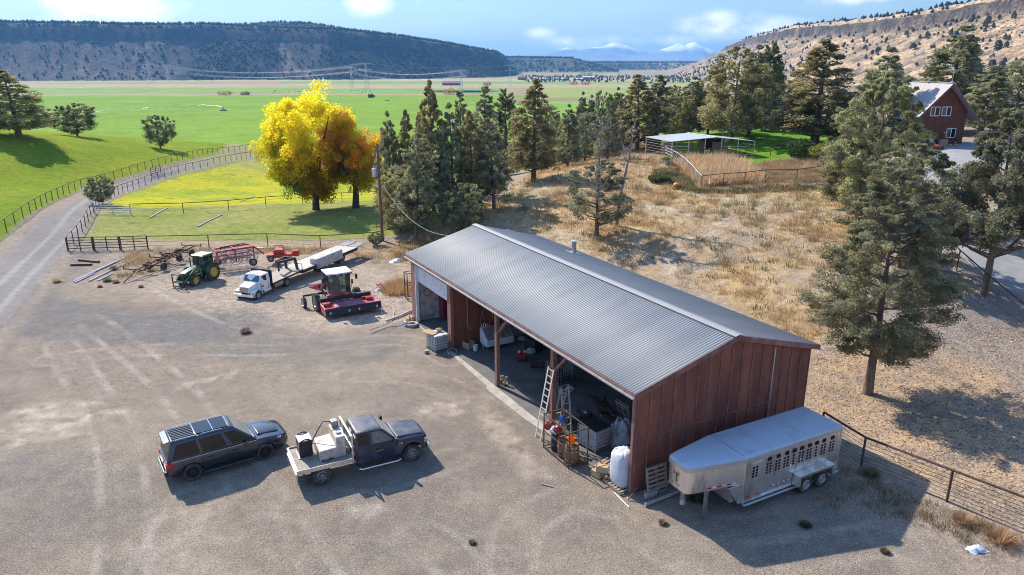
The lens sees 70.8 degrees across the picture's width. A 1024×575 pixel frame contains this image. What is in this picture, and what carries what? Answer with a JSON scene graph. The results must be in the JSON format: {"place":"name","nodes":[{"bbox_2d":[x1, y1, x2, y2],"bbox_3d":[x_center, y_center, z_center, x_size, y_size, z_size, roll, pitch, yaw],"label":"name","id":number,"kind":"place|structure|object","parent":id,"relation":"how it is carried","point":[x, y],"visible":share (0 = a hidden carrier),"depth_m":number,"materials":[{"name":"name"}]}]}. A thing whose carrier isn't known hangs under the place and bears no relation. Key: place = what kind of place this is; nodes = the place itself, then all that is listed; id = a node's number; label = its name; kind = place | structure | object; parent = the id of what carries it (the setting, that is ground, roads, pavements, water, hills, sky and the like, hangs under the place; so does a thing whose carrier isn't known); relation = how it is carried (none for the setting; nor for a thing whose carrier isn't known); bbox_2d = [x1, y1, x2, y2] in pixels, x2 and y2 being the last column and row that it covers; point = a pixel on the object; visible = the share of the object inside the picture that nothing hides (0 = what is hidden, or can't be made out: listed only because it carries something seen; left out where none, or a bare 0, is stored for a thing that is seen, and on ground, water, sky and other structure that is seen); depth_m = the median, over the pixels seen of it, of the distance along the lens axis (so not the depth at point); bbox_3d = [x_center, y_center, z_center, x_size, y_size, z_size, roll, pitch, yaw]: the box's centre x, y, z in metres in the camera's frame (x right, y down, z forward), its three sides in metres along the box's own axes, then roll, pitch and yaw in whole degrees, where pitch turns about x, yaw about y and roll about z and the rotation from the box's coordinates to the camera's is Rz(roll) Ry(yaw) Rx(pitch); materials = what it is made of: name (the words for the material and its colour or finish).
{"place":"outdoors","nodes":[
{"label":"outdoors","id":0,"kind":"place"},
{"bbox_2d":[0,153,269,325],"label":"road","id":1,"kind":"structure","parent":0,"point":[29,260],"depth_m":70.19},
{"bbox_2d":[0,75,735,156],"bbox_3d":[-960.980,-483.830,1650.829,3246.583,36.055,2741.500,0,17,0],"label":"irrigated field","id":2,"kind":"structure","parent":0,"point":[239,120],"depth_m":952.26,"materials":[{"name":"plant"}]},
{"bbox_2d":[1,58,834,125],"bbox_3d":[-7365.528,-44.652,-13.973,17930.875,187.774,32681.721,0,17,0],"label":"valley floor","id":3,"kind":"structure","parent":0,"point":[555,69],"depth_m":3143.22,"materials":[{"name":"plant"}]},
{"bbox_2d":[0,23,522,80],"bbox_3d":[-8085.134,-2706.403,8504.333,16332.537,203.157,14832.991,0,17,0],"label":"mesa","id":4,"kind":"structure","parent":3,"relation":"on","point":[26,50],"depth_m":2245.71,"materials":[{"name":"stone"}]},
{"bbox_2d":[0,19,517,79],"bbox_3d":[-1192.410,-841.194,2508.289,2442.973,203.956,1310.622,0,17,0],"label":"mesa woodland","id":5,"kind":"object","parent":4,"relation":"on","point":[275,24],"visible":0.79,"depth_m":2285.95,"materials":[{"name":"green plant"}]},
{"bbox_2d":[522,59,718,83],"bbox_3d":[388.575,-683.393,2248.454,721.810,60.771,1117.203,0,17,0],"label":"hedgerows","id":6,"kind":"object","parent":3,"relation":"on","point":[566,78],"visible":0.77,"depth_m":2161.80,"materials":[{"name":"green plant"}]},
{"bbox_2d":[0,0,974,55],"label":"sky","id":7,"kind":"structure","parent":0,"point":[509,27],"materials":[{"name":"blue"}]},
{"bbox_2d":[0,103,1023,574],"bbox_3d":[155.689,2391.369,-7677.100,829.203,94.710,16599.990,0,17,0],"label":"ground","id":8,"kind":"structure","parent":0,"point":[982,311],"depth_m":51.80,"materials":[{"name":"soil"}]},
{"bbox_2d":[82,175,116,203],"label":"juniper tree","id":9,"kind":"object","parent":8,"relation":"on","point":[92,192],"visible":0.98,"depth_m":90.72,"materials":[{"name":"green plant"}]},
{"bbox_2d":[123,252,181,282],"bbox_3d":[-31.005,-1.720,61.331,2.100,1.000,6.464,3,18,11],"label":"carrier frame","id":10,"kind":"object","parent":8,"relation":"on","point":[149,264],"visible":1,"depth_m":61.93,"materials":[{"name":"metal"}]},
{"bbox_2d":[66,151,259,249],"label":"pipe fence","id":11,"kind":"object","parent":8,"relation":"on","point":[133,188],"visible":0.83,"depth_m":106.67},
{"bbox_2d":[167,251,220,291],"bbox_3d":[-25.936,-1.322,58.247,1.674,2.321,4.676,6,18,20],"label":"tractor","id":12,"kind":"object","parent":8,"relation":"on","point":[204,265],"visible":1,"depth_m":58.65,"materials":[{"name":"green metal"}]},
{"bbox_2d":[212,243,263,268],"bbox_3d":[-24.247,-2.890,63.536,4.860,1.923,2.373,-13,22,-36],"label":"hay rake","id":13,"kind":"object","parent":8,"relation":"on","point":[248,254],"visible":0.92,"depth_m":63.17,"materials":[{"name":"red metal"}]},
{"bbox_2d":[0,129,476,240],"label":"pasture","id":14,"kind":"structure","parent":8,"relation":"on","point":[34,164],"depth_m":103.14,"materials":[{"name":"green plant"}]},
{"bbox_2d":[0,70,58,137],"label":"juniper tree","id":15,"kind":"object","parent":14,"relation":"on","point":[19,121],"visible":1,"depth_m":119.83,"materials":[{"name":"green plant"}]},
{"bbox_2d":[46,103,98,135],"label":"juniper tree","id":16,"kind":"object","parent":14,"relation":"on","point":[74,124],"visible":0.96,"depth_m":142.58,"materials":[{"name":"green plant"}]},
{"bbox_2d":[0,143,258,231],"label":"pipe fence","id":17,"kind":"object","parent":14,"relation":"on","point":[99,179],"visible":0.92,"depth_m":103.68,"materials":[{"name":"metal"}]},
{"bbox_2d":[140,114,177,148],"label":"juniper tree","id":18,"kind":"object","parent":14,"relation":"on","point":[151,136],"visible":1,"depth_m":146.47,"materials":[{"name":"green plant"}]},
{"bbox_2d":[248,79,361,209],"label":"autumn tree","id":19,"kind":"object","parent":14,"relation":"on","point":[292,152],"visible":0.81,"depth_m":87.78,"materials":[{"name":"yellow plant"}]},
{"bbox_2d":[311,106,390,207],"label":"autumn tree","id":20,"kind":"object","parent":14,"relation":"on","point":[360,161],"visible":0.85,"depth_m":88.29,"materials":[{"name":"plant"}]},
{"bbox_2d":[370,110,402,215],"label":"juniper tree","id":21,"kind":"object","parent":14,"relation":"on","point":[386,142],"visible":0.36,"depth_m":78.43,"materials":[{"name":"green plant"}]},
{"bbox_2d":[373,165,418,232],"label":"juniper tree","id":22,"kind":"object","parent":14,"relation":"on","point":[391,217],"visible":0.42,"depth_m":75.01,"materials":[{"name":"green plant"}]},
{"bbox_2d":[395,109,427,204],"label":"juniper tree","id":23,"kind":"object","parent":14,"relation":"on","point":[404,143],"visible":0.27,"depth_m":77.87,"materials":[{"name":"green plant"}]},
{"bbox_2d":[413,79,454,212],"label":"juniper tree","id":24,"kind":"object","parent":14,"relation":"on","point":[432,135],"visible":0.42,"depth_m":77.81,"materials":[{"name":"green plant"}]},
{"bbox_2d":[109,243,409,279],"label":"fence line brush","id":25,"kind":"object","parent":8,"relation":"on","point":[137,258],"visible":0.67,"depth_m":68.32,"materials":[{"name":"plant"}]},
{"bbox_2d":[234,267,302,299],"bbox_3d":[-19.191,-0.801,57.126,2.156,1.963,6.714,6,18,17],"label":"flatbed truck","id":26,"kind":"object","parent":8,"relation":"on","point":[257,283],"visible":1,"depth_m":55.27,"materials":[{"name":"metal"}]},
{"bbox_2d":[161,251,405,327],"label":"dirt clods","id":27,"kind":"object","parent":8,"relation":"on","point":[287,294],"visible":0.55,"depth_m":55.89,"materials":[{"name":"soil"}]},
{"bbox_2d":[146,222,424,248],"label":"pipe fence","id":28,"kind":"object","parent":8,"relation":"on","point":[274,233],"visible":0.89,"depth_m":71.56,"materials":[{"name":"metal"}]},
{"bbox_2d":[275,241,365,272],"bbox_3d":[-16.893,-2.859,63.544,2.305,1.900,11.670,6,18,20],"label":"gooseneck trailer","id":29,"kind":"object","parent":8,"relation":"on","point":[347,247],"visible":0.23,"depth_m":62.14,"materials":[{"name":"grey metal"}]},
{"bbox_2d":[310,249,342,271],"bbox_3d":[-16.194,-2.374,63.012,0.900,1.250,3.800,6,18,20],"label":"white box tank","id":30,"kind":"object","parent":29,"relation":"on","point":[320,261],"visible":0.89,"depth_m":62.44,"materials":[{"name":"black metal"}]},
{"bbox_2d":[301,266,381,316],"bbox_3d":[-12.847,-0.006,52.771,4.806,2.936,5.589,-10,20,-28],"label":"windrower","id":31,"kind":"object","parent":8,"relation":"on","point":[335,289],"visible":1,"depth_m":51.72,"materials":[{"name":"metal"}]},
{"bbox_2d":[372,143,383,240],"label":"power pole","id":32,"kind":"object","parent":8,"relation":"on","point":[375,171],"visible":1,"depth_m":72.50,"materials":[{"name":"brown wood"}]},
{"bbox_2d":[374,274,411,296],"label":"tawny weeds","id":33,"kind":"object","parent":8,"relation":"on","point":[388,289],"visible":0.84,"depth_m":56.71,"materials":[{"name":"plant"}]},
{"bbox_2d":[386,132,440,239],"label":"juniper tree","id":34,"kind":"object","parent":8,"relation":"on","point":[417,198],"visible":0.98,"depth_m":71.48,"materials":[{"name":"green plant"}]},
{"bbox_2d":[431,102,470,213],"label":"juniper tree","id":35,"kind":"object","parent":8,"relation":"on","point":[446,151],"visible":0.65,"depth_m":77.22,"materials":[{"name":"green plant"}]},
{"bbox_2d":[432,182,489,231],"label":"juniper tree","id":36,"kind":"object","parent":8,"relation":"on","point":[465,209],"visible":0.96,"depth_m":70.22,"materials":[{"name":"green plant"}]},
{"bbox_2d":[452,90,473,179],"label":"juniper tree","id":37,"kind":"object","parent":8,"relation":"on","point":[458,113],"visible":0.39,"depth_m":85.11,"materials":[{"name":"green plant"}]},
{"bbox_2d":[453,110,491,201],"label":"juniper tree","id":38,"kind":"object","parent":8,"relation":"on","point":[469,158],"visible":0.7,"depth_m":76.93,"materials":[{"name":"green plant"}]},
{"bbox_2d":[0,282,959,574],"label":"gravel yard","id":39,"kind":"structure","parent":8,"relation":"on","point":[152,498],"depth_m":30.40,"materials":[{"name":"gravel"}]},
{"bbox_2d":[158,415,287,480],"bbox_3d":[-12.887,6.856,32.194,5.269,1.957,2.400,-11,21,-32],"label":"suv","id":40,"kind":"object","parent":39,"relation":"on","point":[189,452],"visible":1,"depth_m":31.29,"materials":[{"name":"black paint"}]},
{"bbox_2d":[287,414,430,484],"bbox_3d":[-6.756,6.906,31.930,5.980,2.020,2.560,-9,19,-26],"label":"flatbed pickup","id":41,"kind":"object","parent":39,"relation":"on","point":[369,438],"visible":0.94,"depth_m":31.37,"materials":[{"name":"blue paint"}]},
{"bbox_2d":[295,431,314,459],"bbox_3d":[-8.960,6.785,31.069,0.660,0.904,0.800,-9,19,-26],"label":"welder","id":42,"kind":"object","parent":41,"relation":"on","point":[304,442],"visible":1,"depth_m":30.85,"materials":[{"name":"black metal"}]},
{"bbox_2d":[312,418,345,460],"bbox_3d":[-8.046,6.531,31.183,1.344,1.320,1.340,-9,19,-26],"label":"fuel tank","id":43,"kind":"object","parent":41,"relation":"on","point":[332,444],"visible":0.98,"depth_m":30.96,"materials":[{"name":"metal"}]},
{"bbox_2d":[426,329,449,352],"bbox_3d":[-4.639,3.302,44.994,1.029,1.130,1.202,-12,21,-33],"label":"bulk tank","id":44,"kind":"object","parent":39,"relation":"on","point":[438,342],"visible":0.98,"depth_m":44.61,"materials":[{"name":"white plastic"}]},
{"bbox_2d":[543,408,588,468],"bbox_3d":[2.422,6.815,32.637,1.045,1.772,2.145,-9,20,-28],"label":"pipe rack","id":45,"kind":"object","parent":39,"relation":"on","point":[568,443],"visible":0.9,"depth_m":32.14,"materials":[{"name":"metal"}]},
{"bbox_2d":[669,406,843,518],"bbox_3d":[9.983,7.310,29.855,8.112,2.483,2.690,-9,19,-27],"label":"stock trailer","id":46,"kind":"object","parent":39,"relation":"on","point":[798,448],"visible":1,"depth_m":29.08,"materials":[{"name":"metal"}]},
{"bbox_2d":[804,461,1023,556],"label":"fence foot weeds","id":47,"kind":"object","parent":39,"relation":"on","point":[980,520],"visible":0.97,"depth_m":28.86,"materials":[{"name":"plant"}]},
{"bbox_2d":[462,85,503,169],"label":"juniper tree","id":48,"kind":"object","parent":8,"relation":"on","point":[488,111],"visible":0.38,"depth_m":82.21,"materials":[{"name":"green plant"}]},
{"bbox_2d":[472,117,513,208],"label":"juniper tree","id":49,"kind":"object","parent":8,"relation":"on","point":[499,180],"visible":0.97,"depth_m":76.82,"materials":[{"name":"green plant"}]},
{"bbox_2d":[492,88,522,173],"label":"juniper tree","id":50,"kind":"object","parent":8,"relation":"on","point":[509,105],"visible":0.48,"depth_m":131.21,"materials":[{"name":"green plant"}]},
{"bbox_2d":[505,78,560,180],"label":"juniper tree","id":51,"kind":"object","parent":8,"relation":"on","point":[524,158],"visible":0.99,"depth_m":89.27,"materials":[{"name":"green plant"}]},
{"bbox_2d":[554,104,582,165],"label":"juniper tree","id":52,"kind":"object","parent":8,"relation":"on","point":[567,153],"visible":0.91,"depth_m":102.18,"materials":[{"name":"green plant"}]},
{"bbox_2d":[564,111,600,160],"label":"juniper tree","id":53,"kind":"object","parent":8,"relation":"on","point":[589,140],"visible":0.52,"depth_m":117.23,"materials":[{"name":"green plant"}]},
{"bbox_2d":[562,104,634,235],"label":"juniper tree","id":54,"kind":"object","parent":8,"relation":"on","point":[616,199],"visible":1,"depth_m":65.70,"materials":[{"name":"green plant"}]},
{"bbox_2d":[587,90,615,144],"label":"juniper tree","id":55,"kind":"object","parent":8,"relation":"on","point":[601,111],"visible":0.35,"depth_m":144.91,"materials":[{"name":"green plant"}]},
{"bbox_2d":[592,104,624,160],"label":"juniper tree","id":56,"kind":"object","parent":8,"relation":"on","point":[609,150],"visible":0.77,"depth_m":105.15,"materials":[{"name":"green plant"}]},
{"bbox_2d":[404,223,820,493],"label":"pole barn","id":57,"kind":"structure","parent":8,"relation":"on","point":[674,369],"depth_m":34.69,"materials":[{"name":"metal"}]},
{"bbox_2d":[418,267,446,299],"bbox_3d":[-5.085,-0.298,46.554,0.045,1.175,5.200,-9,20,-28],"label":"garage door","id":58,"kind":"structure","parent":57,"relation":"in","point":[424,278],"depth_m":46.62,"materials":[{"name":"white paint"}]},
{"bbox_2d":[480,323,513,349],"bbox_3d":[-0.958,3.069,45.370,1.900,1.250,1.000,-9,20,-28],"label":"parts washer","id":59,"kind":"object","parent":57,"relation":"on","point":[487,336],"visible":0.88,"depth_m":45.09,"materials":[{"name":"white paint"}]},
{"bbox_2d":[545,357,572,385],"bbox_3d":[2.651,4.672,40.427,1.022,1.130,1.202,-11,20,-31],"label":"bulk tank","id":60,"kind":"object","parent":57,"relation":"on","point":[564,375],"visible":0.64,"depth_m":40.15,"materials":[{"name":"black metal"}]},
{"bbox_2d":[577,416,611,453],"bbox_3d":[3.834,6.816,33.477,1.022,1.170,1.202,-14,22,-37],"label":"bulk tank","id":61,"kind":"object","parent":57,"relation":"on","point":[599,435],"visible":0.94,"depth_m":33.15,"materials":[{"name":"plastic"}]},
{"bbox_2d":[610,416,631,447],"bbox_3d":[5.150,6.637,34.164,1.780,1.105,1.593,-7,19,-22],"label":"bag","id":62,"kind":"object","parent":57,"relation":"on","point":[621,431],"visible":0.59,"depth_m":33.71,"materials":[{"name":"plastic"}]},
{"bbox_2d":[603,476,627,494],"bbox_3d":[4.618,8.305,30.515,1.000,0.130,1.210,-9,20,-28],"label":"pallet","id":63,"kind":"object","parent":8,"relation":"on","point":[611,485],"visible":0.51,"depth_m":30.18,"materials":[{"name":"brown wood"}]},
{"bbox_2d":[610,445,629,487],"bbox_3d":[4.708,7.423,30.286,0.998,1.691,0.998,-9,20,-28],"label":"bulk bag","id":64,"kind":"object","parent":63,"relation":"on","point":[619,466],"visible":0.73,"depth_m":29.94,"materials":[{"name":"plastic"}]},
{"bbox_2d":[607,115,641,225],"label":"dead tree","id":65,"kind":"object","parent":8,"relation":"on","point":[630,147],"visible":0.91,"depth_m":67.25,"materials":[{"name":"grey wood"}]},
{"bbox_2d":[614,74,663,150],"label":"juniper tree","id":66,"kind":"object","parent":8,"relation":"on","point":[651,127],"visible":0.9,"depth_m":116.18,"materials":[{"name":"green plant"}]},
{"bbox_2d":[385,143,897,339],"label":"dry grass","id":67,"kind":"structure","parent":8,"relation":"on","point":[563,167],"depth_m":71.07,"materials":[{"name":"plant"}]},
{"bbox_2d":[397,157,898,318],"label":"green weeds","id":68,"kind":"object","parent":8,"relation":"on","point":[761,244],"visible":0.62,"depth_m":61.69,"materials":[{"name":"plant"}]},
{"bbox_2d":[645,462,667,493],"bbox_3d":[5.996,7.944,29.853,1.000,1.210,0.130,-9,10,-28],"label":"pallet","id":69,"kind":"object","parent":8,"relation":"on","point":[656,478],"visible":1,"depth_m":29.80,"materials":[{"name":"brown wood"}]},
{"bbox_2d":[639,75,680,134],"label":"juniper tree","id":70,"kind":"object","parent":8,"relation":"on","point":[661,90],"visible":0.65,"depth_m":118.80,"materials":[{"name":"green plant"}]},
{"bbox_2d":[645,132,755,155],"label":"livestock shed","id":71,"kind":"structure","parent":8,"relation":"on","point":[653,143],"depth_m":107.37,"materials":[{"name":"white paint"}]},
{"bbox_2d":[670,149,770,186],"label":"dry corn","id":72,"kind":"object","parent":8,"relation":"on","point":[723,163],"visible":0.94,"depth_m":89.11,"materials":[{"name":"plant"}]},
{"bbox_2d":[651,162,821,194],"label":"dry grass","id":73,"kind":"object","parent":8,"relation":"on","point":[745,190],"visible":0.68,"depth_m":83.04,"materials":[{"name":"plant"}]},
{"bbox_2d":[658,126,907,162],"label":"lawn","id":74,"kind":"structure","parent":8,"relation":"on","point":[761,138],"depth_m":114.71,"materials":[{"name":"green plant"}]},
{"bbox_2d":[659,85,695,134],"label":"juniper tree","id":75,"kind":"object","parent":74,"relation":"on","point":[682,123],"visible":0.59,"depth_m":123.62,"materials":[{"name":"green plant"}]},
{"bbox_2d":[672,76,708,132],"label":"juniper tree","id":76,"kind":"object","parent":74,"relation":"on","point":[692,122],"visible":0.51,"depth_m":125.88,"materials":[{"name":"green plant"}]},
{"bbox_2d":[687,75,731,134],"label":"juniper tree","id":77,"kind":"object","parent":74,"relation":"on","point":[709,78],"visible":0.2,"depth_m":126.77,"materials":[{"name":"green plant"}]},
{"bbox_2d":[697,45,778,140],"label":"juniper tree","id":78,"kind":"object","parent":74,"relation":"on","point":[748,120],"visible":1,"depth_m":113.42,"materials":[{"name":"green plant"}]},
{"bbox_2d":[724,44,773,135],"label":"juniper tree","id":79,"kind":"object","parent":74,"relation":"on","point":[761,57],"visible":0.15,"depth_m":117.42,"materials":[{"name":"green plant"}]},
{"bbox_2d":[755,40,784,130],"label":"juniper tree","id":80,"kind":"object","parent":74,"relation":"on","point":[770,58],"visible":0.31,"depth_m":125.09,"materials":[{"name":"green plant"}]},
{"bbox_2d":[761,38,859,145],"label":"juniper tree","id":81,"kind":"object","parent":74,"relation":"on","point":[799,122],"visible":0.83,"depth_m":105.17,"materials":[{"name":"green plant"}]},
{"bbox_2d":[746,156,835,182],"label":"rusty weeds","id":82,"kind":"object","parent":8,"relation":"on","point":[789,163],"visible":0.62,"depth_m":92.07,"materials":[{"name":"plant"}]},
{"bbox_2d":[786,138,815,158],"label":"bush","id":83,"kind":"object","parent":8,"relation":"on","point":[806,142],"visible":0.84,"depth_m":99.67,"materials":[{"name":"green plant"}]},
{"bbox_2d":[812,117,892,206],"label":"juniper tree","id":84,"kind":"object","parent":8,"relation":"on","point":[831,183],"visible":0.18,"depth_m":68.15,"materials":[{"name":"green plant"}]},
{"bbox_2d":[836,47,911,141],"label":"juniper tree","id":85,"kind":"object","parent":8,"relation":"on","point":[871,74],"visible":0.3,"depth_m":95.34,"materials":[{"name":"green plant"}]},
{"bbox_2d":[822,60,938,205],"bbox_3d":[32.127,-12.689,62.498,9.146,14.402,8.572,11,20,31],"label":"juniper tree","id":86,"kind":"object","parent":8,"relation":"on","point":[851,184],"visible":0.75,"depth_m":61.35,"materials":[{"name":"green plant"}]},
{"bbox_2d":[795,160,976,395],"bbox_3d":[19.545,-0.225,36.979,8.709,13.094,7.626,-12,21,-33],"label":"juniper tree","id":87,"kind":"object","parent":8,"relation":"on","point":[930,290],"visible":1,"depth_m":35.86,"materials":[{"name":"green plant"}]},
{"bbox_2d":[852,134,961,267],"bbox_3d":[27.720,-6.029,50.955,7.172,10.160,7.652,2,17,8],"label":"juniper tree","id":88,"kind":"object","parent":8,"relation":"on","point":[942,162],"visible":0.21,"depth_m":49.66,"materials":[{"name":"green plant"}]},
{"bbox_2d":[809,321,1023,528],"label":"corral clods","id":89,"kind":"object","parent":8,"relation":"on","point":[949,451],"visible":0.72,"depth_m":36.70,"materials":[{"name":"soil"}]},
{"bbox_2d":[810,318,1023,500],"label":"trampled straw","id":90,"kind":"object","parent":8,"relation":"on","point":[947,407],"visible":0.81,"depth_m":36.35,"materials":[{"name":"plant"}]},
{"bbox_2d":[822,411,1023,528],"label":"pipe fence","id":91,"kind":"object","parent":8,"relation":"on","point":[929,461],"visible":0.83,"depth_m":29.35,"materials":[{"name":"metal"}]},
{"bbox_2d":[868,68,979,144],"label":"red house","id":92,"kind":"structure","parent":8,"relation":"on","point":[948,112],"depth_m":92.75,"materials":[{"name":"brown wood"}]},
{"bbox_2d":[912,25,1001,122],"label":"juniper tree","id":93,"kind":"object","parent":8,"relation":"on","point":[967,75],"visible":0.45,"depth_m":110.89,"materials":[{"name":"green plant"}]},
{"bbox_2d":[909,101,1023,295],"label":"juniper tree","id":94,"kind":"object","parent":8,"relation":"on","point":[973,180],"visible":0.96,"depth_m":44.95,"materials":[{"name":"green plant"}]},
{"bbox_2d":[941,247,1023,323],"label":"pipe fence","id":95,"kind":"object","parent":8,"relation":"on","point":[989,276],"visible":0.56,"depth_m":47.04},
{"bbox_2d":[964,65,1017,139],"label":"juniper tree","id":96,"kind":"object","parent":8,"relation":"on","point":[996,90],"visible":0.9,"depth_m":99.79,"materials":[{"name":"green plant"}]},
{"bbox_2d":[963,58,1023,135],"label":"juniper tree","id":97,"kind":"object","parent":8,"relation":"on","point":[1016,67],"visible":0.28,"depth_m":102.11,"materials":[{"name":"green plant"}]},
{"bbox_2d":[980,525,1023,549],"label":"dry weed","id":98,"kind":"object","parent":8,"relation":"on","point":[1003,535],"visible":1,"depth_m":26.84,"materials":[{"name":"plant"}]},
{"bbox_2d":[539,42,717,60],"bbox_3d":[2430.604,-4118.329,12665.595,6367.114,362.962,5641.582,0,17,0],"label":"mountains","id":99,"kind":"structure","parent":0,"point":[675,52],"depth_m":11825.99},
{"bbox_2d":[594,0,1023,102],"bbox_3d":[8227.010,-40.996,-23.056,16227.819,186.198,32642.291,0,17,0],"label":"hillside","id":100,"kind":"structure","parent":0,"point":[923,50],"depth_m":1181.74,"materials":[{"name":"soil"}]},
{"bbox_2d":[496,50,697,71],"bbox_3d":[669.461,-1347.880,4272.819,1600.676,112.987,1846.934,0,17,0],"label":"woodland","id":101,"kind":"object","parent":100,"relation":"on","point":[608,68],"visible":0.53,"depth_m":3678.08,"materials":[{"name":"green plant"}]},
{"bbox_2d":[707,0,976,81],"bbox_3d":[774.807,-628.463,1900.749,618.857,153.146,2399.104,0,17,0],"label":"hilltop woodland","id":102,"kind":"object","parent":100,"relation":"on","point":[946,4],"visible":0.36,"depth_m":1448.45,"materials":[{"name":"green plant"}]},
{"bbox_2d":[696,0,1023,88],"bbox_3d":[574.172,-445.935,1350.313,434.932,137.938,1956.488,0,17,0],"label":"hillside rocks","id":103,"kind":"object","parent":100,"relation":"on","point":[997,35],"visible":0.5,"depth_m":1173.98,"materials":[{"name":"stone"}]},
{"bbox_2d":[894,142,1023,296],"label":"driveway","id":104,"kind":"structure","parent":0,"point":[1008,271],"depth_m":53.29,"materials":[{"name":"gravel"}]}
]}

